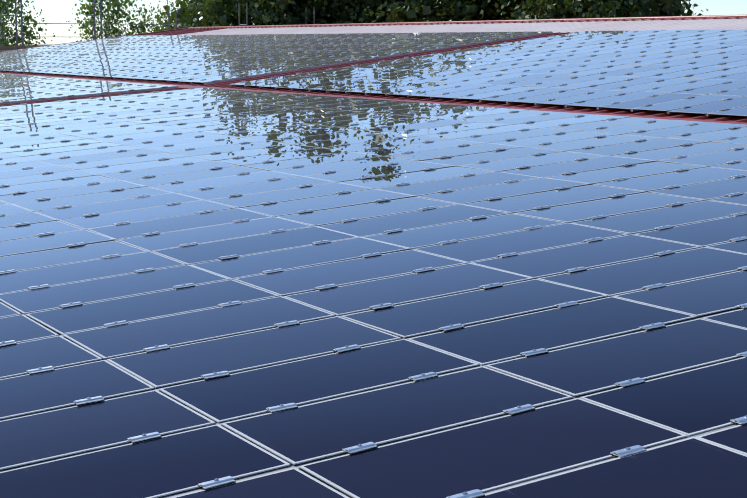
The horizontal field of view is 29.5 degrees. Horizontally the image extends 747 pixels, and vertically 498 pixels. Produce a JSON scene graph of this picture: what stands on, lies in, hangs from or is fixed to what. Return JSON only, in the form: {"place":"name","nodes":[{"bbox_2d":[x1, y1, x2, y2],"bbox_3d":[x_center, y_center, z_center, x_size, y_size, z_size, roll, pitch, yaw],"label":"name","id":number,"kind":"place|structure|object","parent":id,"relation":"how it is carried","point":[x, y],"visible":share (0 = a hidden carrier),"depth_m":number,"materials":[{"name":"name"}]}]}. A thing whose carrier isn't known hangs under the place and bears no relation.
{"place":"outdoors","nodes":[
{"label":"outdoors","id":0,"kind":"place"},
{"bbox_2d":[0,46,38,50],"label":"scaffold decks","id":1,"kind":"object","parent":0,"point":[4,48],"depth_m":53.38,"materials":[{"name":"grey metal"}]},
{"bbox_2d":[9,44,53,45],"bbox_3d":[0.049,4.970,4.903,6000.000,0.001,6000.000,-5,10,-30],"label":"ground","id":2,"kind":"structure","parent":0,"point":[34,44],"depth_m":2979.97,"materials":[{"name":"beige plant"}]},
{"bbox_2d":[0,0,54,45],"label":"birch tree","id":3,"kind":"object","parent":2,"relation":"on","point":[6,11],"depth_m":103.09,"materials":[{"name":"green plant"}]},
{"bbox_2d":[66,0,159,41],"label":"birch tree","id":4,"kind":"object","parent":2,"relation":"on","point":[114,12],"depth_m":108.18,"materials":[{"name":"green plant"}]},
{"bbox_2d":[0,0,314,48],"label":"scaffold tubes","id":5,"kind":"object","parent":2,"relation":"on","point":[100,23],"visible":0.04,"depth_m":54.69},
{"bbox_2d":[138,0,215,33],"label":"birch tree","id":6,"kind":"object","parent":2,"relation":"on","point":[164,14],"depth_m":100.78,"materials":[{"name":"green plant"}]},
{"bbox_2d":[157,0,266,29],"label":"broad tree","id":7,"kind":"object","parent":2,"relation":"on","point":[190,12],"visible":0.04,"depth_m":62.60,"materials":[{"name":"green plant"}]},
{"bbox_2d":[173,0,357,26],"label":"broad tree","id":8,"kind":"object","parent":2,"relation":"on","point":[281,13],"depth_m":60.16,"materials":[{"name":"green plant"}]},
{"bbox_2d":[228,0,382,24],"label":"broad tree","id":9,"kind":"object","parent":2,"relation":"on","point":[328,8],"visible":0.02,"depth_m":61.29,"materials":[{"name":"green plant"}]},
{"bbox_2d":[269,0,443,23],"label":"broad tree","id":10,"kind":"object","parent":2,"relation":"on","point":[344,17],"depth_m":59.12,"materials":[{"name":"green plant"}]},
{"bbox_2d":[323,0,505,23],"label":"broad tree","id":11,"kind":"object","parent":2,"relation":"on","point":[401,11],"depth_m":56.38,"materials":[{"name":"green plant"}]},
{"bbox_2d":[379,0,504,21],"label":"broad tree","id":12,"kind":"object","parent":2,"relation":"on","point":[470,11],"depth_m":55.65,"materials":[{"name":"green plant"}]},
{"bbox_2d":[431,0,575,20],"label":"broad tree","id":13,"kind":"object","parent":2,"relation":"on","point":[496,6],"depth_m":55.82,"materials":[{"name":"green plant"}]},
{"bbox_2d":[472,0,583,20],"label":"broad tree","id":14,"kind":"object","parent":2,"relation":"on","point":[501,2],"visible":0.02,"depth_m":55.37,"materials":[{"name":"green plant"}]},
{"bbox_2d":[480,0,673,19],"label":"broad tree","id":15,"kind":"object","parent":2,"relation":"on","point":[590,9],"depth_m":52.20,"materials":[{"name":"green plant"}]},
{"bbox_2d":[582,0,702,16],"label":"broad tree","id":16,"kind":"object","parent":2,"relation":"on","point":[663,6],"visible":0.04,"depth_m":52.48,"materials":[{"name":"green plant"}]},
{"bbox_2d":[616,0,707,16],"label":"broad tree","id":17,"kind":"object","parent":2,"relation":"on","point":[654,8],"depth_m":51.85,"materials":[{"name":"green plant"}]},
{"bbox_2d":[133,28,226,35],"bbox_3d":[-7.203,-8.123,53.271,2.670,0.031,4.662,-13,13,-29],"label":"roof","id":18,"kind":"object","parent":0,"point":[181,31],"visible":0.62,"depth_m":53.41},
{"bbox_2d":[2,0,746,43],"label":"sky","id":19,"kind":"structure","parent":0,"point":[53,11],"materials":[{"name":"white"}]},
{"bbox_2d":[180,18,746,34],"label":"roof","id":20,"kind":"structure","parent":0,"point":[676,24],"depth_m":34.98,"materials":[{"name":"white"}]},
{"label":"barn walls","id":21,"kind":"object","parent":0,"visible":0},
{"bbox_2d":[0,88,738,497],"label":"roof","id":22,"kind":"structure","parent":21,"relation":"on","point":[88,96],"depth_m":11.13,"materials":[{"name":"metal"}]},
{"bbox_2d":[0,86,177,103],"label":"mounting rails","id":23,"kind":"object","parent":22,"relation":"on","point":[88,95],"visible":0.06,"depth_m":26.32,"materials":[{"name":"metal"}]},
{"bbox_2d":[0,75,167,101],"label":"panel clamps","id":24,"kind":"object","parent":23,"relation":"attached to","point":[59,88],"visible":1,"depth_m":28.85,"materials":[{"name":"silver metal"}]},
{"bbox_2d":[0,74,174,102],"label":"solar panels","id":25,"kind":"object","parent":23,"relation":"on","point":[102,86],"visible":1,"depth_m":28.85,"materials":[{"name":"blue glass"}]},
{"bbox_2d":[0,142,743,497],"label":"mounting rails","id":26,"kind":"object","parent":22,"relation":"on","point":[406,382],"depth_m":5.49,"materials":[{"name":"silver metal"}]},
{"bbox_2d":[0,88,746,497],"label":"solar panels","id":27,"kind":"object","parent":26,"relation":"on","point":[488,454],"visible":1,"depth_m":7.32,"materials":[{"name":"blue glass"}]},
{"bbox_2d":[0,88,746,497],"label":"panel clamps","id":28,"kind":"object","parent":26,"relation":"attached to","point":[358,448],"visible":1,"depth_m":8.76,"materials":[{"name":"silver metal"}]},
{"bbox_2d":[0,15,746,124],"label":"roof trims","id":29,"kind":"object","parent":21,"relation":"on","point":[568,20],"visible":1,"depth_m":32.76,"materials":[{"name":"red metal"}]},
{"bbox_2d":[0,32,746,122],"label":"roof","id":30,"kind":"structure","parent":21,"relation":"on","point":[226,84],"depth_m":23.18,"materials":[{"name":"red metal"}]},
{"bbox_2d":[0,32,552,83],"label":"mounting rails","id":31,"kind":"object","parent":30,"relation":"on","point":[338,63],"visible":0.04,"depth_m":29.45,"materials":[{"name":"silver metal"}]},
{"bbox_2d":[0,32,544,80],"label":"panel clamps","id":32,"kind":"object","parent":31,"relation":"attached to","point":[212,54],"visible":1,"depth_m":36.69,"materials":[{"name":"metal"}]},
{"bbox_2d":[0,31,551,82],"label":"solar panels","id":33,"kind":"object","parent":31,"relation":"on","point":[289,61],"visible":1,"depth_m":35.57,"materials":[{"name":"blue glass"}]},
{"bbox_2d":[230,82,714,115],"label":"array rails","id":34,"kind":"object","parent":30,"relation":"on","point":[598,108],"visible":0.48,"depth_m":19.45,"materials":[{"name":"silver metal"}]},
{"bbox_2d":[230,29,746,115],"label":"solar panels","id":35,"kind":"object","parent":34,"relation":"on","point":[707,86],"visible":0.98,"depth_m":22.47,"materials":[{"name":"blue glass"}]},
{"bbox_2d":[239,30,746,109],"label":"panel clamps","id":36,"kind":"object","parent":34,"relation":"attached to","point":[552,70],"visible":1,"depth_m":23.20,"materials":[{"name":"silver metal"}]}
]}

